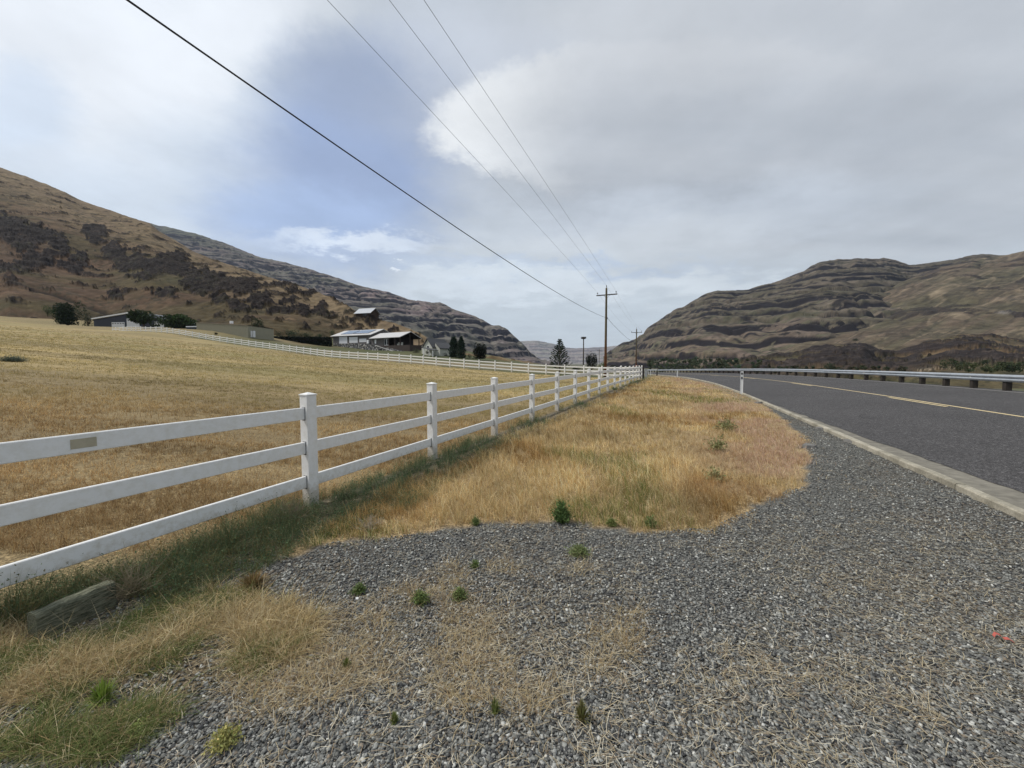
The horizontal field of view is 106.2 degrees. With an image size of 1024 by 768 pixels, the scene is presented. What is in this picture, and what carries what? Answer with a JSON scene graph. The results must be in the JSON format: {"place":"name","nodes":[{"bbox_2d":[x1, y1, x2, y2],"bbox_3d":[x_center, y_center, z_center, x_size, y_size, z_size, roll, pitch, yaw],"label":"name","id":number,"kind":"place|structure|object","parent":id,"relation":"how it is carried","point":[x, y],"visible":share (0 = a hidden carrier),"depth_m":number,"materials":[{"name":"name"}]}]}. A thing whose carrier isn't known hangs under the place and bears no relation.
{"place":"outdoors","nodes":[
{"label":"outdoors","id":0,"kind":"place"},
{"bbox_2d":[0,167,532,363],"bbox_3d":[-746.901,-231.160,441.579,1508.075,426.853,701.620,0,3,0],"label":"hillside","id":1,"kind":"structure","parent":0,"point":[58,246],"depth_m":234.18,"materials":[{"name":"brown soil"}]},
{"bbox_2d":[354,308,381,319],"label":"hillside cabin","id":2,"kind":"object","parent":1,"relation":"on","point":[364,312],"visible":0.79,"depth_m":188.23,"materials":[{"name":"metal"}]},
{"bbox_2d":[151,223,550,364],"bbox_3d":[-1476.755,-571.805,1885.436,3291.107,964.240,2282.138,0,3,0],"label":"canyon wall","id":3,"kind":"structure","parent":0,"point":[437,320],"depth_m":1609.41,"materials":[{"name":"stone"}]},
{"bbox_2d":[0,316,1023,767],"bbox_3d":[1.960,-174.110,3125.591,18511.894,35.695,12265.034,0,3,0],"label":"ground","id":4,"kind":"structure","parent":0,"point":[158,336],"depth_m":4.51,"materials":[{"name":"grey gravel"}]},
{"bbox_2d":[0,354,29,361],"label":"pasture bush","id":5,"kind":"object","parent":4,"relation":"on","point":[15,358],"visible":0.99,"depth_m":18.48,"materials":[{"name":"green plant"}]},
{"bbox_2d":[42,305,52,316],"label":"shrub","id":6,"kind":"object","parent":4,"relation":"on","point":[47,310],"visible":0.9,"depth_m":148.34,"materials":[{"name":"green plant"}]},
{"bbox_2d":[51,301,86,324],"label":"broad bush","id":7,"kind":"object","parent":4,"relation":"on","point":[63,314],"visible":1,"depth_m":129.52,"materials":[{"name":"green plant"}]},
{"bbox_2d":[27,580,116,642],"bbox_3d":[-2.794,1.496,2.463,0.103,0.295,0.368,1,3,17],"label":"timber stub","id":8,"kind":"object","parent":4,"relation":"on","point":[84,601],"visible":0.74,"depth_m":2.42,"materials":[{"name":"grey wood"}]},
{"bbox_2d":[80,313,94,325],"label":"shrub","id":9,"kind":"object","parent":4,"relation":"on","point":[87,320],"visible":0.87,"depth_m":138.90,"materials":[{"name":"green plant"}]},
{"bbox_2d":[82,678,122,710],"bbox_3d":[-1.988,1.487,1.861,0.157,0.133,0.151,2,4,36],"label":"weed","id":10,"kind":"object","parent":4,"relation":"on","point":[102,692],"visible":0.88,"depth_m":1.86,"materials":[{"name":"green plant"}]},
{"bbox_2d":[85,542,177,604],"bbox_3d":[-2.705,1.314,2.726,0.624,0.405,0.497,3,4,40],"label":"dry weed","id":11,"kind":"object","parent":4,"relation":"on","point":[122,592],"visible":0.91,"depth_m":2.69,"materials":[{"name":"green plant"}]},
{"bbox_2d":[126,715,150,742],"bbox_3d":[-1.668,1.529,1.707,0.114,0.072,0.108,0,3,0],"label":"grass tuft","id":12,"kind":"object","parent":4,"relation":"on","point":[135,724],"visible":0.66,"depth_m":1.71,"materials":[{"name":"green plant"}]},
{"bbox_2d":[92,312,194,326],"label":"dark shed","id":13,"kind":"structure","parent":4,"relation":"on","point":[118,320],"depth_m":149.68,"materials":[{"name":"grey metal"}]},
{"bbox_2d":[112,322,124,326],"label":"door","id":14,"kind":"structure","parent":13,"relation":"in","point":[114,324],"depth_m":149.72,"materials":[{"name":"white metal"}]},
{"bbox_2d":[127,319,139,326],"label":"door","id":15,"kind":"structure","parent":13,"relation":"in","point":[129,323],"depth_m":149.08,"materials":[{"name":"white metal"}]},
{"bbox_2d":[126,309,162,326],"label":"shade tree","id":16,"kind":"object","parent":4,"relation":"on","point":[138,316],"visible":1,"depth_m":126.06,"materials":[{"name":"green plant"}]},
{"bbox_2d":[0,560,350,767],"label":"foreground grass","id":17,"kind":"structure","parent":4,"relation":"on","point":[23,740],"depth_m":2.10,"materials":[{"name":"plant"}]},
{"bbox_2d":[159,314,198,327],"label":"shade tree","id":18,"kind":"object","parent":4,"relation":"on","point":[177,321],"visible":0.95,"depth_m":137.65,"materials":[{"name":"green plant"}]},
{"bbox_2d":[186,326,196,328],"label":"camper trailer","id":19,"kind":"object","parent":4,"relation":"on","point":[191,327],"visible":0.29,"depth_m":133.65,"materials":[{"name":"white metal"}]},
{"bbox_2d":[201,718,248,757],"bbox_3d":[-1.242,1.515,1.666,0.154,0.101,0.162,0,3,0],"label":"yellow weed","id":20,"kind":"object","parent":4,"relation":"on","point":[226,735],"visible":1,"depth_m":1.65,"materials":[{"name":"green plant"}]},
{"bbox_2d":[195,321,273,339],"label":"tan metal building","id":21,"kind":"structure","parent":4,"relation":"on","point":[231,328],"depth_m":126.89,"materials":[{"name":"beige"}]},
{"bbox_2d":[231,569,274,592],"bbox_3d":[-1.914,1.442,2.856,0.306,0.127,0.305,3,4,43],"label":"grass tuft","id":22,"kind":"object","parent":4,"relation":"on","point":[252,575],"visible":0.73,"depth_m":2.83,"materials":[{"name":"brown plant"}]},
{"bbox_2d":[251,317,263,326],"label":"shrub","id":23,"kind":"object","parent":4,"relation":"on","point":[258,322],"visible":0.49,"depth_m":149.48,"materials":[{"name":"green plant"}]},
{"bbox_2d":[258,492,314,525],"bbox_3d":[-2.340,1.296,4.044,0.622,0.344,0.524,0,3,0],"label":"dry weed","id":24,"kind":"object","parent":4,"relation":"on","point":[290,512],"visible":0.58,"depth_m":4.05,"materials":[{"name":"plant"}]},
{"bbox_2d":[285,330,300,336],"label":"shrub","id":25,"kind":"object","parent":4,"relation":"on","point":[291,333],"visible":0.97,"depth_m":146.95,"materials":[{"name":"green plant"}]},
{"bbox_2d":[274,336,332,346],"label":"hedge","id":26,"kind":"object","parent":4,"relation":"on","point":[317,340],"visible":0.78,"depth_m":138.74,"materials":[{"name":"green plant"}]},
{"bbox_2d":[301,332,312,336],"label":"shrub","id":27,"kind":"object","parent":4,"relation":"on","point":[307,334],"visible":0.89,"depth_m":146.68,"materials":[{"name":"green plant"}]},
{"bbox_2d":[0,325,637,556],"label":"pasture stubble","id":28,"kind":"object","parent":4,"relation":"on","point":[64,541],"visible":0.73,"depth_m":9.35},
{"bbox_2d":[0,365,641,588],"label":"white rail fence","id":29,"kind":"object","parent":4,"relation":"on","point":[308,413],"visible":0.86,"depth_m":3.74,"materials":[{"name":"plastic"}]},
{"bbox_2d":[0,378,646,634],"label":"fence line weeds","id":30,"kind":"object","parent":4,"relation":"on","point":[192,557],"visible":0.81,"depth_m":3.35,"materials":[{"name":"green plant"}]},
{"bbox_2d":[341,656,351,668],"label":"grass tuft","id":31,"kind":"object","parent":4,"relation":"on","point":[345,663],"visible":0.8,"depth_m":2.09,"materials":[{"name":"green plant"}]},
{"bbox_2d":[347,581,366,595],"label":"green weed","id":32,"kind":"object","parent":4,"relation":"on","point":[360,588],"visible":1,"depth_m":2.76,"materials":[{"name":"green plant"}]},
{"bbox_2d":[330,329,389,343],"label":"garage building","id":33,"kind":"structure","parent":4,"relation":"on","point":[357,336],"depth_m":140.59,"materials":[{"name":"grey"}]},
{"bbox_2d":[339,336,346,343],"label":"roller door","id":34,"kind":"structure","parent":33,"relation":"in","point":[343,340],"depth_m":142.01,"materials":[{"name":"white metal"}]},
{"bbox_2d":[349,337,357,342],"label":"roller door","id":35,"kind":"structure","parent":33,"relation":"in","point":[351,339],"depth_m":139.79,"materials":[{"name":"white metal"}]},
{"bbox_2d":[350,514,384,530],"bbox_3d":[-1.417,1.368,3.826,0.351,0.188,0.297,0,3,0],"label":"dry weed","id":36,"kind":"object","parent":4,"relation":"on","point":[369,523],"visible":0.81,"depth_m":3.81,"materials":[{"name":"beige plant"}]},
{"bbox_2d":[333,343,403,351],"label":"stone retaining wall","id":37,"kind":"structure","parent":4,"relation":"on","point":[363,346],"depth_m":135.56,"materials":[{"name":"grey stone"}]},
{"bbox_2d":[112,326,637,377],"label":"white rail fence","id":38,"kind":"object","parent":4,"relation":"on","point":[410,358],"visible":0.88,"depth_m":58.92,"materials":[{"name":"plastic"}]},
{"bbox_2d":[388,710,399,724],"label":"grass tuft","id":39,"kind":"object","parent":4,"relation":"on","point":[394,718],"visible":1,"depth_m":1.75,"materials":[{"name":"green plant"}]},
{"bbox_2d":[369,332,421,350],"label":"porch house","id":40,"kind":"structure","parent":4,"relation":"on","point":[402,341],"depth_m":131.32,"materials":[{"name":"grey"}]},
{"bbox_2d":[410,589,429,607],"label":"green weed","id":41,"kind":"object","parent":4,"relation":"on","point":[420,597],"visible":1,"depth_m":2.63,"materials":[{"name":"green plant"}]},
{"bbox_2d":[422,338,450,355],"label":"cottage","id":42,"kind":"structure","parent":4,"relation":"on","point":[437,347],"depth_m":114.59,"materials":[{"name":"grey"}]},
{"bbox_2d":[448,336,457,357],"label":"spruce tree","id":43,"kind":"object","parent":4,"relation":"on","point":[453,345],"visible":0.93,"depth_m":110.93,"materials":[{"name":"green plant"}]},
{"bbox_2d":[450,586,468,602],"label":"green weed","id":44,"kind":"object","parent":4,"relation":"on","point":[458,593],"visible":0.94,"depth_m":2.68,"materials":[{"name":"green plant"}]},
{"bbox_2d":[455,336,466,357],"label":"spruce tree","id":45,"kind":"object","parent":4,"relation":"on","point":[461,350],"visible":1,"depth_m":109.07,"materials":[{"name":"green plant"}]},
{"bbox_2d":[468,559,479,568],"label":"green weed","id":46,"kind":"object","parent":4,"relation":"on","point":[476,563],"visible":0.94,"depth_m":3.11,"materials":[{"name":"green plant"}]},
{"bbox_2d":[469,516,481,525],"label":"green weed","id":47,"kind":"object","parent":4,"relation":"on","point":[475,520],"visible":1,"depth_m":3.94,"materials":[{"name":"green plant"}]},
{"bbox_2d":[472,342,486,359],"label":"round tree","id":48,"kind":"object","parent":4,"relation":"on","point":[481,352],"visible":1,"depth_m":105.25,"materials":[{"name":"green plant"}]},
{"bbox_2d":[489,698,500,715],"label":"grass tuft","id":49,"kind":"object","parent":4,"relation":"on","point":[495,707],"visible":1,"depth_m":1.81,"materials":[{"name":"green plant"}]},
{"bbox_2d":[0,406,1023,767],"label":"gravel stones","id":50,"kind":"object","parent":4,"relation":"on","point":[910,736],"visible":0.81,"depth_m":2.11,"materials":[{"name":"grey gravel"}]},
{"bbox_2d":[992,632,1012,641],"bbox_3d":[2.882,1.485,2.259,0.082,0.025,0.028,2,4,33],"label":"plastic ribbon","id":51,"kind":"object","parent":50,"relation":"on","point":[995,633],"visible":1,"depth_m":2.27,"materials":[{"name":"pink plastic"}]},
{"bbox_2d":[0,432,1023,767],"bbox_3d":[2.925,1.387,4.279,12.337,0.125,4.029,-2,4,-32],"label":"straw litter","id":52,"kind":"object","parent":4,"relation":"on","point":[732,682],"visible":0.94,"depth_m":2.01,"materials":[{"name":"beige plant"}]},
{"bbox_2d":[549,339,570,371],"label":"pine tree","id":53,"kind":"object","parent":4,"relation":"on","point":[558,354],"visible":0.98,"depth_m":51.67,"materials":[{"name":"green plant"}]},
{"bbox_2d":[549,496,575,524],"bbox_3d":[0.505,1.305,4.009,0.248,0.292,0.303,-1,3,-22],"label":"leafy weed","id":54,"kind":"object","parent":4,"relation":"on","point":[561,512],"visible":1,"depth_m":3.97,"materials":[{"name":"green plant"}]},
{"bbox_2d":[299,375,853,547],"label":"dry verge grass","id":55,"kind":"structure","parent":4,"relation":"on","point":[687,484],"depth_m":5.73,"materials":[{"name":"beige plant"}]},
{"bbox_2d":[564,543,592,559],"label":"green weed","id":56,"kind":"object","parent":4,"relation":"on","point":[578,550],"visible":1,"depth_m":3.33,"materials":[{"name":"green plant"}]},
{"bbox_2d":[574,700,591,724],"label":"grass tuft","id":57,"kind":"object","parent":4,"relation":"on","point":[581,709],"visible":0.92,"depth_m":1.77,"materials":[{"name":"green plant"}]},
{"bbox_2d":[581,337,585,364],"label":"nest pole","id":58,"kind":"object","parent":4,"relation":"on","point":[583,338],"visible":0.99,"depth_m":77.62,"materials":[{"name":"brown wood"}]},
{"bbox_2d":[585,351,597,369],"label":"cedar bush","id":59,"kind":"object","parent":4,"relation":"on","point":[589,359],"visible":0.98,"depth_m":59.65,"materials":[{"name":"green plant"}]},
{"bbox_2d":[596,285,616,376],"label":"utility pole","id":60,"kind":"object","parent":4,"relation":"on","point":[605,344],"visible":0.98,"depth_m":45.63,"materials":[{"name":"brown wood"}]},
{"bbox_2d":[126,0,605,317],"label":"overhead cable","id":61,"kind":"object","parent":60,"relation":"attached to","point":[178,35],"visible":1,"depth_m":6.89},
{"bbox_2d":[327,0,595,290],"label":"power line","id":62,"kind":"object","parent":60,"relation":"attached to","point":[433,113],"visible":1,"depth_m":12.74,"materials":[{"name":"metal"}]},
{"bbox_2d":[389,0,603,281],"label":"power line","id":63,"kind":"object","parent":60,"relation":"attached to","point":[474,112],"visible":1,"depth_m":13.53,"materials":[{"name":"metal"}]},
{"bbox_2d":[424,0,614,288],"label":"power line","id":64,"kind":"object","parent":60,"relation":"attached to","point":[495,107],"visible":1,"depth_m":11.88,"materials":[{"name":"metal"}]},
{"bbox_2d":[605,515,619,527],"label":"green weed","id":65,"kind":"object","parent":4,"relation":"on","point":[611,522],"visible":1,"depth_m":3.94,"materials":[{"name":"green plant"}]},
{"bbox_2d":[631,329,641,370],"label":"utility pole","id":66,"kind":"object","parent":4,"relation":"on","point":[636,332],"visible":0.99,"depth_m":89.61,"materials":[{"name":"brown wood"}]},
{"bbox_2d":[640,365,643,378],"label":"gate pillar","id":67,"kind":"structure","parent":4,"relation":"on","point":[642,371],"depth_m":40.24,"materials":[{"name":"white wood"}]},
{"bbox_2d":[642,514,660,528],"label":"green weed","id":68,"kind":"object","parent":4,"relation":"on","point":[650,521],"visible":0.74,"depth_m":3.90,"materials":[{"name":"green plant"}]},
{"bbox_2d":[647,356,762,371],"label":"riverside scrub","id":69,"kind":"object","parent":4,"relation":"on","point":[695,362],"visible":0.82,"depth_m":286.81,"materials":[{"name":"green plant"}]},
{"bbox_2d":[702,465,725,481],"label":"green weed","id":70,"kind":"object","parent":4,"relation":"on","point":[716,473],"visible":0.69,"depth_m":5.43,"materials":[{"name":"green plant"}]},
{"bbox_2d":[703,434,727,451],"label":"green weed","id":71,"kind":"object","parent":4,"relation":"on","point":[718,445],"visible":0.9,"depth_m":7.28,"materials":[{"name":"green plant"}]},
{"bbox_2d":[713,416,740,431],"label":"green weed","id":72,"kind":"object","parent":4,"relation":"on","point":[725,424],"visible":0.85,"depth_m":9.39,"materials":[{"name":"green plant"}]},
{"bbox_2d":[740,371,743,393],"bbox_3d":[11.834,-0.037,19.820,0.135,1.231,0.022,1,3,19],"label":"road marker post","id":73,"kind":"object","parent":4,"relation":"on","point":[741,382],"visible":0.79,"depth_m":19.82,"materials":[{"name":"white plastic"}]},
{"bbox_2d":[802,443,816,447],"bbox_3d":[5.744,1.201,7.419,0.315,0.080,0.220,-3,4,-45],"label":"rock","id":74,"kind":"object","parent":4,"relation":"on","point":[808,445],"visible":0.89,"depth_m":7.35,"materials":[{"name":"grey stone"}]},
{"bbox_2d":[609,372,1023,520],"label":"kerb","id":75,"kind":"structure","parent":4,"relation":"on","point":[994,502],"depth_m":5.59,"materials":[{"name":"concrete"}]},
{"bbox_2d":[609,369,1023,390],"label":"guardrail","id":76,"kind":"object","parent":4,"relation":"on","point":[1007,381],"visible":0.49,"depth_m":23.50,"materials":[{"name":"metal"}]},
{"bbox_2d":[823,363,834,369],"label":"bush","id":77,"kind":"object","parent":4,"relation":"on","point":[828,367],"visible":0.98,"depth_m":189.30,"materials":[{"name":"green plant"}]},
{"bbox_2d":[843,439,860,443],"bbox_3d":[6.938,1.167,7.834,0.320,0.079,0.242,-1,3,-17],"label":"rock","id":78,"kind":"object","parent":4,"relation":"on","point":[847,440],"visible":0.47,"depth_m":7.81,"materials":[{"name":"grey stone"}]},
{"bbox_2d":[939,358,962,368],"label":"bush","id":79,"kind":"object","parent":4,"relation":"on","point":[951,363],"visible":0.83,"depth_m":150.09,"materials":[{"name":"green plant"}]},
{"bbox_2d":[977,360,990,366],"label":"bush","id":80,"kind":"object","parent":4,"relation":"on","point":[983,362],"visible":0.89,"depth_m":134.35,"materials":[{"name":"green plant"}]},
{"bbox_2d":[952,361,1023,372],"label":"riverside scrub","id":81,"kind":"object","parent":4,"relation":"on","point":[997,367],"visible":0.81,"depth_m":130.60,"materials":[{"name":"green plant"}]},
{"bbox_2d":[1000,361,1023,371],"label":"bush","id":82,"kind":"object","parent":4,"relation":"on","point":[1011,367],"visible":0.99,"depth_m":124.66,"materials":[{"name":"green plant"}]},
{"bbox_2d":[0,0,1023,347],"label":"sky","id":83,"kind":"structure","parent":0,"point":[694,149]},
{"bbox_2d":[520,341,616,363],"bbox_3d":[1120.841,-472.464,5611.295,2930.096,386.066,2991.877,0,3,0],"label":"distant canyon","id":84,"kind":"structure","parent":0,"point":[541,350],"depth_m":5320.31,"materials":[{"name":"grey stone"}]},
{"bbox_2d":[603,254,1002,368],"bbox_3d":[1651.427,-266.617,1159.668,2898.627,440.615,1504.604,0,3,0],"label":"canyon wall","id":85,"kind":"structure","parent":0,"point":[823,300],"depth_m":950.06,"materials":[{"name":"stone"}]},
{"bbox_2d":[613,372,1023,492],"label":"road","id":86,"kind":"structure","parent":0,"point":[985,445],"depth_m":11.02,"materials":[{"name":"grey asphalt"}]},
{"bbox_2d":[676,372,1021,392],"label":"road marking","id":87,"kind":"object","parent":86,"relation":"on","point":[919,384],"visible":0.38,"depth_m":20.54,"materials":[{"name":"paint"}]},
{"bbox_2d":[702,374,1023,416],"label":"road marking","id":88,"kind":"object","parent":86,"relation":"on","point":[911,399],"visible":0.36,"depth_m":13.73,"materials":[{"name":"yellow paint"}]},
{"bbox_2d":[726,386,1023,508],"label":"kerb gutter","id":89,"kind":"object","parent":86,"relation":"on","point":[1009,495],"visible":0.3,"depth_m":5.46,"materials":[{"name":"concrete"}]},
{"bbox_2d":[888,397,948,406],"bbox_3d":[14.498,0.628,13.859,0.105,0.005,3.594,1,3,23],"label":"road marking","id":90,"kind":"object","parent":86,"relation":"on","point":[919,402],"visible":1,"depth_m":13.49,"materials":[{"name":"yellow paint"}]},
{"bbox_2d":[681,333,1023,388],"bbox_3d":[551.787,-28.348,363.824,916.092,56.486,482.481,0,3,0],"label":"rocky spur","id":91,"kind":"structure","parent":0,"point":[928,356],"depth_m":277.01,"materials":[{"name":"brown stone"}]},
{"bbox_2d":[753,364,916,373],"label":"riverside scrub","id":92,"kind":"object","parent":91,"relation":"on","point":[864,367],"visible":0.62,"depth_m":200.58,"materials":[{"name":"green plant"}]},
{"bbox_2d":[782,251,1023,352],"bbox_3d":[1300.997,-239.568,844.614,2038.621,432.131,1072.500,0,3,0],"label":"canyon slope","id":93,"kind":"structure","parent":0,"point":[980,296],"depth_m":691.47,"materials":[{"name":"beige stone"}]}
]}

